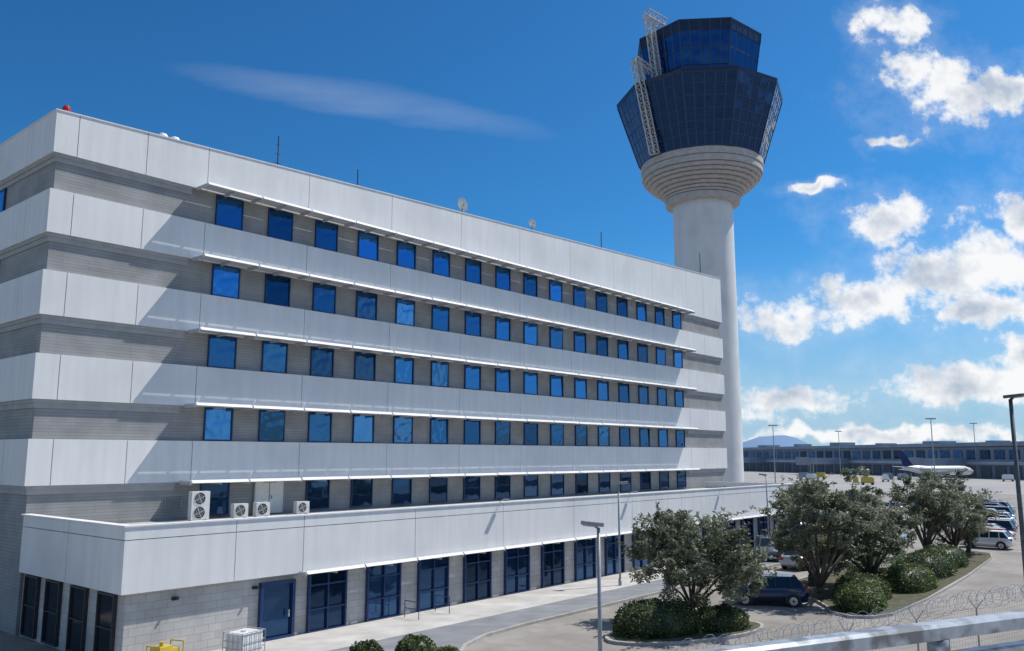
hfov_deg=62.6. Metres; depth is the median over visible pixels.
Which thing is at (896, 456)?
window
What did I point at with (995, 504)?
parked car
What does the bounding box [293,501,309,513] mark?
air conditioner
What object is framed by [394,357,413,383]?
window
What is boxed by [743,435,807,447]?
hills
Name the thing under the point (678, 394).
window
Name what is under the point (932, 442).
apron mast
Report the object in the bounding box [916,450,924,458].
window
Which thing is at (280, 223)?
window
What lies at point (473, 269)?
window
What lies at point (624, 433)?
window
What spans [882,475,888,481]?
baggage trailer
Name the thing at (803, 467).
doorway
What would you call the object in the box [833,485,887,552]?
olive tree
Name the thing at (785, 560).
parked car
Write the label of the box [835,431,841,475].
apron mast
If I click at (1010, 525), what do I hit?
parked car
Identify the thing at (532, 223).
satellite dish
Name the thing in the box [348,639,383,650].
bush
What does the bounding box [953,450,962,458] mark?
window
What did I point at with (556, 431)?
window
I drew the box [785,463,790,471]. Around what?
doorway
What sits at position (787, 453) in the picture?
window
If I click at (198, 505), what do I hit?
air conditioner
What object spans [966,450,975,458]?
window
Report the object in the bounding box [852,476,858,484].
baggage trailer
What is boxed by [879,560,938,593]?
clipped hedge
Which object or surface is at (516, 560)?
window
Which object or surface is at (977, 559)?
planting bed
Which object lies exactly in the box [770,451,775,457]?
window
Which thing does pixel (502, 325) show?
window
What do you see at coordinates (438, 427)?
window
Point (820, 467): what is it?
doorway
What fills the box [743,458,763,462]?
passenger bridge
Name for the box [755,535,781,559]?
parked car
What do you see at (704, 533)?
window
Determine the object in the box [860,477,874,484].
baggage trailer
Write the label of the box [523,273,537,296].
window
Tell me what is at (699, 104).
control tower
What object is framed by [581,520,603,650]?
street lamp
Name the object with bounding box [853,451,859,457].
window
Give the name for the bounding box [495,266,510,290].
window
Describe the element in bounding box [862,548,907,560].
clipped hedge
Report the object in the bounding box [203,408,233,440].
window
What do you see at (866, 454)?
window
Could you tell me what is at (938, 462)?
passenger bridge
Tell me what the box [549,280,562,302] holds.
window
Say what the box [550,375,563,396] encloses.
window
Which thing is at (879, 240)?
sky
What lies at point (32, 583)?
window
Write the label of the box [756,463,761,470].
doorway
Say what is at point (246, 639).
storage tank
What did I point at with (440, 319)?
window
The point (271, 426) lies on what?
window
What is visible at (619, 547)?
street lamp
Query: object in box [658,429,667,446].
window
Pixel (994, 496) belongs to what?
parking lot surface
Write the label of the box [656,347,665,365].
window
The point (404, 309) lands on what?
window
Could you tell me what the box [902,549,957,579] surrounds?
clipped hedge
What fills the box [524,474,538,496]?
window
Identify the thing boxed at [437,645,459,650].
bush
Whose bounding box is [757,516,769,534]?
window
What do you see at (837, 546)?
olive tree
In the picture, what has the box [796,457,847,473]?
passenger bridge
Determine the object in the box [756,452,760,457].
window
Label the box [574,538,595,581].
window
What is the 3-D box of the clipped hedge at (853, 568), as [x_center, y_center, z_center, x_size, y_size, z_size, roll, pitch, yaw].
[23.834,15.713,54.745,3.756,1.459,4.949,-7,-11,40]
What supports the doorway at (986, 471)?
in the terminal building at (995, 459)
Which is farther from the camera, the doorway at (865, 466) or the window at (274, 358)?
the doorway at (865, 466)
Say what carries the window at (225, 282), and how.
in the office building at (180, 320)
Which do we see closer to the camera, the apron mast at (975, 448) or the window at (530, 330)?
the window at (530, 330)
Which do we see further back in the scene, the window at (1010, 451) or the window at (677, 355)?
the window at (1010, 451)
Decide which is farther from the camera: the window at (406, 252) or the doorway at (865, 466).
the doorway at (865, 466)
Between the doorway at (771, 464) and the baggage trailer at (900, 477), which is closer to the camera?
the baggage trailer at (900, 477)
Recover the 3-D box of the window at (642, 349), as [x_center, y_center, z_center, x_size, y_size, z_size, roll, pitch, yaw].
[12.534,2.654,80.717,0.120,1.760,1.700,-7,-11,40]
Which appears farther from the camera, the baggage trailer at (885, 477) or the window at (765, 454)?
the window at (765, 454)
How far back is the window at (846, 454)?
364.36 m
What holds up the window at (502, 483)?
in the office building at (180, 320)
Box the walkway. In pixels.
[212,563,713,650]
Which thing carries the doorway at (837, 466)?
in the terminal building at (995, 459)
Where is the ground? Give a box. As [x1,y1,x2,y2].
[0,490,1023,650]
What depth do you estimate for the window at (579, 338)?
73.03 m
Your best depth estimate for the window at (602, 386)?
74.97 m
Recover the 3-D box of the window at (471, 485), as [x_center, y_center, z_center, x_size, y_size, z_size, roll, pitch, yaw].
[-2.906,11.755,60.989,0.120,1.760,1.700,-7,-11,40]
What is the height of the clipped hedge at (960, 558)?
1.680 m
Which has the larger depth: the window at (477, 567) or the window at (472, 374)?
the window at (472, 374)
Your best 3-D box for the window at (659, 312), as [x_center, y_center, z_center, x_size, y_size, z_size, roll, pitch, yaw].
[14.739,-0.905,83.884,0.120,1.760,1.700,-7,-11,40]
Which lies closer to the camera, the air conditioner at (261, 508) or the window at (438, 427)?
the air conditioner at (261, 508)
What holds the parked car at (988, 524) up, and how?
on the road
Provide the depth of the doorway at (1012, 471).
284.53 m
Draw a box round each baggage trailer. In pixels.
[798,473,808,477]
[806,474,816,479]
[815,472,825,478]
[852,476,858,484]
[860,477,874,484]
[882,473,893,479]
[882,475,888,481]
[894,473,908,479]
[999,474,1014,481]
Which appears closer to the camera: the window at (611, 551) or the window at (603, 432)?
the window at (611, 551)
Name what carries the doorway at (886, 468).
in the terminal building at (995, 459)
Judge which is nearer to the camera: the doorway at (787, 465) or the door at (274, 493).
the door at (274, 493)
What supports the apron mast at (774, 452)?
on the apron
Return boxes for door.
[252,481,284,513]
[257,579,295,641]
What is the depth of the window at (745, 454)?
437.53 m
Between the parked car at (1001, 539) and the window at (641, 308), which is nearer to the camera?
the parked car at (1001, 539)
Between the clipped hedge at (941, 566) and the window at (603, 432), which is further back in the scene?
the window at (603, 432)
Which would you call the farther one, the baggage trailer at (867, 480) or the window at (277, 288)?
the baggage trailer at (867, 480)
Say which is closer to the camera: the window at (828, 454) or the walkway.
the walkway
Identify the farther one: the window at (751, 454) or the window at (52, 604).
the window at (751, 454)
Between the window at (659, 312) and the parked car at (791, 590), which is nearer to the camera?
the parked car at (791, 590)
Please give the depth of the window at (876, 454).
347.17 m
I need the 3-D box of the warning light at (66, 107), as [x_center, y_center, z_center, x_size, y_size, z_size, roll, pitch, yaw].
[-22.301,-10.290,42.026,0.440,1.540,0.440,-7,-11,40]
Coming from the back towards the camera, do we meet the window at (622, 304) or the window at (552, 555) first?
the window at (622, 304)
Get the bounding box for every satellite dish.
[458,197,466,211]
[529,218,535,229]
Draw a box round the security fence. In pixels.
[666,584,1023,650]
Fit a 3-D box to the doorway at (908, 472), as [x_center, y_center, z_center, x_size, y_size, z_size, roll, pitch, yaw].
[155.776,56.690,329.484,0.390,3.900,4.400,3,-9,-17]
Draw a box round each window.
[0,188,6,211]
[20,574,40,638]
[40,579,62,646]
[65,584,88,650]
[93,591,117,650]
[200,483,229,515]
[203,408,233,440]
[207,335,236,368]
[211,264,240,298]
[215,195,243,230]
[258,410,285,441]
[261,341,287,372]
[264,274,290,306]
[267,208,293,241]
[305,480,329,509]
[305,570,347,632]
[307,412,331,441]
[310,347,333,376]
[312,283,335,313]
[314,220,337,251]
[350,479,372,506]
[352,414,374,442]
[354,352,375,380]
[356,291,377,320]
[357,231,378,260]
[364,563,401,621]
[391,478,411,504]
[393,416,412,442]
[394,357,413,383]
[395,298,414,326]
[396,241,415,269]
[416,557,448,611]
[429,476,447,502]
[430,361,448,386]
[430,418,447,443]
[431,305,449,331]
[432,250,449,277]
[463,476,480,500]
[463,551,491,602]
[464,365,480,389]
[464,420,480,443]
[465,258,481,284]
[465,311,480,336]
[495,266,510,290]
[495,317,510,341]
[495,368,510,392]
[495,421,510,444]
[495,475,510,498]
[504,546,529,594]
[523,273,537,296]
[523,322,537,345]
[523,372,537,394]
[524,422,537,444]
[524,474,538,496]
[541,542,564,587]
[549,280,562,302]
[549,327,562,349]
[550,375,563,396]
[550,424,563,445]
[550,474,563,494]
[573,286,585,307]
[574,331,586,352]
[574,378,586,398]
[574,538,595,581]
[575,425,587,445]
[575,473,587,493]
[596,291,607,312]
[596,336,607,356]
[597,380,608,400]
[598,426,609,445]
[598,473,610,492]
[604,534,624,575]
[617,297,627,317]
[617,339,628,359]
[618,383,629,402]
[619,427,630,445]
[620,472,631,490]
[632,533,650,569]
[636,302,646,321]
[637,343,647,362]
[638,385,648,404]
[639,428,649,446]
[640,472,650,489]
[655,307,664,325]
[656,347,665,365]
[657,387,666,405]
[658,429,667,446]
[659,471,668,488]
[672,311,681,329]
[673,350,682,367]
[674,389,683,407]
[675,430,684,446]
[677,471,686,487]
[702,524,716,540]
[723,520,735,543]
[740,518,754,548]
[743,452,747,457]
[749,452,754,457]
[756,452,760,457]
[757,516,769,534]
[763,451,767,457]
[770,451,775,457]
[777,451,782,457]
[785,451,790,457]
[792,451,797,457]
[800,451,805,456]
[808,451,814,457]
[817,451,822,457]
[825,451,831,457]
[834,451,840,457]
[843,451,849,457]
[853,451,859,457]
[862,451,869,458]
[872,451,879,458]
[883,451,890,458]
[893,451,901,458]
[904,450,912,457]
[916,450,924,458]
[928,450,936,458]
[940,450,949,458]
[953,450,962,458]
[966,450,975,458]
[979,450,990,458]
[994,450,1004,458]
[1008,450,1019,458]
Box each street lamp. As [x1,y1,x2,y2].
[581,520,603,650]
[617,481,627,585]
[759,473,769,534]
[1003,393,1023,574]
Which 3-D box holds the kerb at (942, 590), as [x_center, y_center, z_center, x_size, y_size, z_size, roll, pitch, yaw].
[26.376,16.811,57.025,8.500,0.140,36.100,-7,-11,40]
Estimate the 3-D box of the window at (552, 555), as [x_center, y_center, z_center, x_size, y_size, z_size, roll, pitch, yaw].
[2.498,14.529,51.347,0.180,2.680,2.150,-7,-11,40]
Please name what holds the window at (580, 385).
in the office building at (180, 320)
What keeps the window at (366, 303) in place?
in the office building at (180, 320)
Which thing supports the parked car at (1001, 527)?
on the road
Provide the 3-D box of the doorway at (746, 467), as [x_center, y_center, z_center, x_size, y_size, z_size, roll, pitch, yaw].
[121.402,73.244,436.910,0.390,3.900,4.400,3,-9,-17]
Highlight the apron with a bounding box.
[744,471,1023,494]
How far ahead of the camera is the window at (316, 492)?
50.79 m
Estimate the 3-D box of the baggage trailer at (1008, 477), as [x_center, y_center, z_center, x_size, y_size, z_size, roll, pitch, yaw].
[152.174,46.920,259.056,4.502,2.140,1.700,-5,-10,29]
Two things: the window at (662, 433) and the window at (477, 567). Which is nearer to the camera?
the window at (477, 567)
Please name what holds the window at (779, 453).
in the terminal building at (995, 459)
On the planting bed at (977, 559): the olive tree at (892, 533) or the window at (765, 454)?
the olive tree at (892, 533)
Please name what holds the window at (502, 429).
in the office building at (180, 320)
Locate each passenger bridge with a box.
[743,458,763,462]
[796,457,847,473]
[904,458,965,477]
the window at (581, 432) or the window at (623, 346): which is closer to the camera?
the window at (581, 432)
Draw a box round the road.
[465,497,1023,650]
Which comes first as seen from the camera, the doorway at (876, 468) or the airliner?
the airliner
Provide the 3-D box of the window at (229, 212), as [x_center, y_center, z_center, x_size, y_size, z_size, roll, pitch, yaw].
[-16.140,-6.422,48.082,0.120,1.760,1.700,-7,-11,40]
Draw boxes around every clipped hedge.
[610,597,703,639]
[832,571,892,598]
[833,580,888,614]
[846,556,901,577]
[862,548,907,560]
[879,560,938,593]
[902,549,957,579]
[922,543,968,568]
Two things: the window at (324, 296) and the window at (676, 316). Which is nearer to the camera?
the window at (324, 296)
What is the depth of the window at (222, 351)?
46.85 m
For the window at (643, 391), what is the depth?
80.08 m
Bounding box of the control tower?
[617,8,782,481]
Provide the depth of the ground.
35.96 m
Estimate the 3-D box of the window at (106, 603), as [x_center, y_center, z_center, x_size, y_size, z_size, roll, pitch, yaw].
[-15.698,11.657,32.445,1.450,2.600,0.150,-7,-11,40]
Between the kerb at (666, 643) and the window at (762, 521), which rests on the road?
the kerb at (666, 643)
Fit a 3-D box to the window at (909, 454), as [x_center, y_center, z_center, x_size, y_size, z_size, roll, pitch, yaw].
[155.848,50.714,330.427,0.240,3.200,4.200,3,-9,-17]
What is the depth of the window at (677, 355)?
85.79 m
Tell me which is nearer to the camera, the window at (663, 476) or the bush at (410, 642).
the bush at (410, 642)
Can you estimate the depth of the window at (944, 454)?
313.41 m
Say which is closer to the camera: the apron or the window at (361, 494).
the window at (361, 494)
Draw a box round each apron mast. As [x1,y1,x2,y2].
[768,425,776,482]
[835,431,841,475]
[925,418,935,471]
[969,423,977,477]
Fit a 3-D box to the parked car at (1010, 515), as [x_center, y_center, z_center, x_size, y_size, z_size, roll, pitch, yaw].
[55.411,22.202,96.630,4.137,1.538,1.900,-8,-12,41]
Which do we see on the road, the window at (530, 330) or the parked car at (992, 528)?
the parked car at (992, 528)
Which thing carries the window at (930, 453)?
in the terminal building at (995, 459)
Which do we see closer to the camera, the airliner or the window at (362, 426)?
the window at (362, 426)
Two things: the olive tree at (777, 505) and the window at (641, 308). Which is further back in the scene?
the window at (641, 308)
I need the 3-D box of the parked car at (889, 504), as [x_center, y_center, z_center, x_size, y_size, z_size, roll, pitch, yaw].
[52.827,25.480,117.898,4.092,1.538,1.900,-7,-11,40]
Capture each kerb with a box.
[330,561,780,650]
[605,620,764,645]
[799,550,991,618]
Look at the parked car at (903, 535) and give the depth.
76.54 m
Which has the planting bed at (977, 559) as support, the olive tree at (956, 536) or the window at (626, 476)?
the olive tree at (956, 536)
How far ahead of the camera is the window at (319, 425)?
51.36 m
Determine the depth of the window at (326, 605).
38.58 m
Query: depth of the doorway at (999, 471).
290.07 m
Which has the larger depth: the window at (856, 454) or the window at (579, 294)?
the window at (856, 454)
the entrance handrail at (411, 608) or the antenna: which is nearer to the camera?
the entrance handrail at (411, 608)
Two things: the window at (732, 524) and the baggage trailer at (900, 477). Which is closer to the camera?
the window at (732, 524)
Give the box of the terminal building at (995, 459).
[743,440,1023,478]
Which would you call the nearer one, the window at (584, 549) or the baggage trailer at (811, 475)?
the window at (584, 549)
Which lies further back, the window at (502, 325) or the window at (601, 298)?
the window at (601, 298)
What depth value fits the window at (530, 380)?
67.30 m
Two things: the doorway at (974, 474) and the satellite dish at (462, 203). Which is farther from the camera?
the doorway at (974, 474)
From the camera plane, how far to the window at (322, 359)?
51.97 m
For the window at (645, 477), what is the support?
in the office building at (180, 320)
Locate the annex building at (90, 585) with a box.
[19,481,800,650]
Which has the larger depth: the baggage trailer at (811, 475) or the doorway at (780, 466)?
the doorway at (780, 466)
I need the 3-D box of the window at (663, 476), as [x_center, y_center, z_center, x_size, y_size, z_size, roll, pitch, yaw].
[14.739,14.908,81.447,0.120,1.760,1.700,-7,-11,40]
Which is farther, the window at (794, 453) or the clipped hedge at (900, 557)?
the window at (794, 453)
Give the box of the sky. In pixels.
[0,0,1023,445]
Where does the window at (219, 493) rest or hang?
in the office building at (180, 320)
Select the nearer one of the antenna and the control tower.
the antenna
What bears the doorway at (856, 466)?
in the terminal building at (995, 459)
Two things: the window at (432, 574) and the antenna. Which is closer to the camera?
the window at (432, 574)
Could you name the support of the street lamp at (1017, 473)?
on the road
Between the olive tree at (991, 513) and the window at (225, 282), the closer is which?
the window at (225, 282)
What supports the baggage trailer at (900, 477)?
on the apron
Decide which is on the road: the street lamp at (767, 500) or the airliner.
the street lamp at (767, 500)
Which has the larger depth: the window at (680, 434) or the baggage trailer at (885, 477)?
the baggage trailer at (885, 477)
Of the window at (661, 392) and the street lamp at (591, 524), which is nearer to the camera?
the street lamp at (591, 524)
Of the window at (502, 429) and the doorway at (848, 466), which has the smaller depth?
the window at (502, 429)
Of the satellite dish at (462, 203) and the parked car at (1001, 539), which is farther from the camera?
the parked car at (1001, 539)
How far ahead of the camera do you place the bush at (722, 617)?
38.12 m
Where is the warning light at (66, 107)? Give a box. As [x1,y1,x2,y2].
[62,105,70,111]
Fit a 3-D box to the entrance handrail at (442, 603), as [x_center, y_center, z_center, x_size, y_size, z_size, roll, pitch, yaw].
[-3.526,14.106,42.615,1.037,0.818,0.037,-7,-11,40]
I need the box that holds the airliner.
[892,452,972,479]
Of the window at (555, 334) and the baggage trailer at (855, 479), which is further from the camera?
the baggage trailer at (855, 479)
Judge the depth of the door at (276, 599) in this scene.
36.60 m
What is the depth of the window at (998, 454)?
290.71 m
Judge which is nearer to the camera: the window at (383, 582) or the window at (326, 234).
the window at (383, 582)
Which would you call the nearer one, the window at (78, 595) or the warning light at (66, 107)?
the window at (78, 595)
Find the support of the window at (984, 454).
in the terminal building at (995, 459)
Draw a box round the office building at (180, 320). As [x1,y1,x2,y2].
[0,108,726,634]
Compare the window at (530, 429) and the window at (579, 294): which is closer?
the window at (530, 429)
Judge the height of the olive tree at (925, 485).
7.162 m
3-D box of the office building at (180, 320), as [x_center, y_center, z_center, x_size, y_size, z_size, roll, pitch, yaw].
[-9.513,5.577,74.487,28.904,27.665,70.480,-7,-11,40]
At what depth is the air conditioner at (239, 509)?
44.75 m
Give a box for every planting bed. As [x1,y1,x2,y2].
[609,621,760,641]
[798,550,990,614]
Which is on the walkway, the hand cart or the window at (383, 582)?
the hand cart
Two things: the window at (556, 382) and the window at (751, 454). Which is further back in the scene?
the window at (751, 454)
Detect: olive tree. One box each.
[616,502,777,610]
[749,474,863,585]
[761,472,894,598]
[830,466,932,577]
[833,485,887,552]
[886,466,970,547]
[904,468,1001,545]
[941,476,1003,552]
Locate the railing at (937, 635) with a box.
[690,610,1023,650]
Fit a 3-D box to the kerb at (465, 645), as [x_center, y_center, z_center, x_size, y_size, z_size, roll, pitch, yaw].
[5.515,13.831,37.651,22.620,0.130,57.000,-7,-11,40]
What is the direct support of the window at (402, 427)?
in the office building at (180, 320)
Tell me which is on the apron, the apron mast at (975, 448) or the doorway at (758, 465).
the apron mast at (975, 448)
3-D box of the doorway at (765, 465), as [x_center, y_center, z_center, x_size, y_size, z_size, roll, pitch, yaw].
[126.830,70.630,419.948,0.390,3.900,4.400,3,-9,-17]
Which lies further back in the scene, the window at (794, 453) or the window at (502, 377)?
the window at (794, 453)
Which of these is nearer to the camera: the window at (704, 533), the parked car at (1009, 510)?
the window at (704, 533)
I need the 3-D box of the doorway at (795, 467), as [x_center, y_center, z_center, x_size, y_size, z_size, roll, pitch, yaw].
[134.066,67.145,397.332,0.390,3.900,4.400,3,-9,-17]
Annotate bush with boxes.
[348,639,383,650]
[394,634,436,650]
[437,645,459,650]
[694,603,750,632]
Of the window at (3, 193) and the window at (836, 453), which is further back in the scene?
the window at (836, 453)
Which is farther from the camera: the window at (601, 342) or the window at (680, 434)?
the window at (680, 434)
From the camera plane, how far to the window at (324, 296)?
52.57 m
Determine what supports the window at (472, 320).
in the office building at (180, 320)
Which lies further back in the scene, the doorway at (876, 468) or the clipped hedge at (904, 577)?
the doorway at (876, 468)
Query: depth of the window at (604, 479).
73.77 m
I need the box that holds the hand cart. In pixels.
[146,639,184,650]
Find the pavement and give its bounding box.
[331,561,778,650]
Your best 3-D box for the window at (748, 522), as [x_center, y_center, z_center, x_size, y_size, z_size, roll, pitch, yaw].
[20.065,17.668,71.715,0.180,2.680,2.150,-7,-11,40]
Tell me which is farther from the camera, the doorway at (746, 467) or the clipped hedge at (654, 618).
the doorway at (746, 467)
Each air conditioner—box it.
[187,491,209,520]
[230,503,248,517]
[253,502,269,516]
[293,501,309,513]
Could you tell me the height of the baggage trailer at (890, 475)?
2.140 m
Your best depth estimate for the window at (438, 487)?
58.42 m
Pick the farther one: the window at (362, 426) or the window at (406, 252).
the window at (406, 252)
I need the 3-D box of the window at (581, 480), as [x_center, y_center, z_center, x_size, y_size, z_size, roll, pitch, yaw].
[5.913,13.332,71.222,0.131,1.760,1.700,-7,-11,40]
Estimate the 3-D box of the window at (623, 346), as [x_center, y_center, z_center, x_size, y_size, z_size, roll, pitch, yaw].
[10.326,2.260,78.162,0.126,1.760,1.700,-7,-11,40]
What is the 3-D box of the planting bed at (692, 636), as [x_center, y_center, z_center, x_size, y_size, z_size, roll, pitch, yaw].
[7.961,13.834,38.200,8.196,0.001,3.399,4,-10,-26]
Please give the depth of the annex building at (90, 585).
38.01 m
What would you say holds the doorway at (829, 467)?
in the terminal building at (995, 459)
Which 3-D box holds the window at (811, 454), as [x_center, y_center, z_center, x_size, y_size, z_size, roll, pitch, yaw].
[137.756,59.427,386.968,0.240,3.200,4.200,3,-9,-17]
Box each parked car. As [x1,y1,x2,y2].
[732,573,808,607]
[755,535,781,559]
[779,551,820,570]
[885,502,903,509]
[887,528,910,543]
[960,530,1015,549]
[965,527,1014,536]
[968,519,1017,534]
[982,503,1015,514]
[986,523,1017,537]
[986,526,1015,537]
[987,506,1014,514]
[988,517,1018,532]
[995,502,1011,507]
[998,512,1015,520]
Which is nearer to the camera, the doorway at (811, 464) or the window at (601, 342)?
the window at (601, 342)
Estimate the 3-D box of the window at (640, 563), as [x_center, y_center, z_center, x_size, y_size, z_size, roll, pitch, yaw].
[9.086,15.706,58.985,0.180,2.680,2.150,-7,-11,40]
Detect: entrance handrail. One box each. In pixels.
[404,600,418,619]
[435,595,449,613]
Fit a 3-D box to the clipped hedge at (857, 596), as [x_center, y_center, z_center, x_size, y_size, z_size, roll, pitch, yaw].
[18.253,14.074,44.015,2.487,1.455,4.245,-6,-11,34]
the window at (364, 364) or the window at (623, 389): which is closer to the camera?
the window at (364, 364)
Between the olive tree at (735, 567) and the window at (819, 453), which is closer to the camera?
the olive tree at (735, 567)
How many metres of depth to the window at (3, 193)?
45.15 m
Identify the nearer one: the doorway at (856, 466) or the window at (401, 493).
the window at (401, 493)
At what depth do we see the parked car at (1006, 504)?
116.75 m
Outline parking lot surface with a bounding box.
[825,490,1023,518]
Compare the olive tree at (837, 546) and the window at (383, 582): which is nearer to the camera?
the window at (383, 582)
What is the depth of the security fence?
30.72 m
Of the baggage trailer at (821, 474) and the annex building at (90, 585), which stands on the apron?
the baggage trailer at (821, 474)
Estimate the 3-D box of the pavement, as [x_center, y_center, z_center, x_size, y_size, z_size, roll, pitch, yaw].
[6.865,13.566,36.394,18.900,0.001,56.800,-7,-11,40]
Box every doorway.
[744,463,748,469]
[749,463,754,470]
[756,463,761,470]
[763,463,768,470]
[770,463,775,470]
[777,463,783,470]
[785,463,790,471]
[792,463,798,471]
[800,465,806,471]
[809,464,815,471]
[817,464,823,471]
[825,464,832,472]
[834,464,841,472]
[843,464,851,473]
[853,464,860,473]
[863,465,870,473]
[873,465,881,473]
[883,465,891,472]
[894,465,902,474]
[905,470,914,474]
[967,466,976,476]
[980,466,991,477]
[995,466,1006,477]
[1009,467,1022,478]
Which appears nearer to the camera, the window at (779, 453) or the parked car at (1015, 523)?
the parked car at (1015, 523)
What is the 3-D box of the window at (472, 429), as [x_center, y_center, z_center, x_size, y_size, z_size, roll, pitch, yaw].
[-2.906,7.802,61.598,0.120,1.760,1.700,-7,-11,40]
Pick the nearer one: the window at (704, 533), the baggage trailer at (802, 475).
the window at (704, 533)
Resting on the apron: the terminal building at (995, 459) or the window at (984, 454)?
the terminal building at (995, 459)
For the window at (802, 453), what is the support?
in the terminal building at (995, 459)
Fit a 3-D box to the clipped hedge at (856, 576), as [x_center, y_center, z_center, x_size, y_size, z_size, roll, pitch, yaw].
[19.512,14.561,47.143,3.236,1.438,3.619,-6,-11,34]
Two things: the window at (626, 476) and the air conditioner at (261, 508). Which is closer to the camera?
the air conditioner at (261, 508)
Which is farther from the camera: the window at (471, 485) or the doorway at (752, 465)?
the doorway at (752, 465)
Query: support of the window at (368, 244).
in the office building at (180, 320)
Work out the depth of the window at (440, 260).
60.86 m
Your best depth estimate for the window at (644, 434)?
79.49 m
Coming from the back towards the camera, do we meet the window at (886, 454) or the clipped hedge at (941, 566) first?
the window at (886, 454)
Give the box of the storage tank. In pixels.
[222,626,265,650]
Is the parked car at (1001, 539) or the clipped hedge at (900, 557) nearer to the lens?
the clipped hedge at (900, 557)
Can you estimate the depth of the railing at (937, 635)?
5.00 m
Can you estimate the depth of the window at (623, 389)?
77.56 m
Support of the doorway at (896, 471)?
in the terminal building at (995, 459)
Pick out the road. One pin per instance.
(579, 631)
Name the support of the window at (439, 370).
in the office building at (180, 320)
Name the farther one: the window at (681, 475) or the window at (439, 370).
the window at (681, 475)
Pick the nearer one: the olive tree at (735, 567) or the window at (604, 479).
the olive tree at (735, 567)
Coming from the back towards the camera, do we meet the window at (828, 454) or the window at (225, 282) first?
the window at (828, 454)
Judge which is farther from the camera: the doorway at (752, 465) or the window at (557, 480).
the doorway at (752, 465)

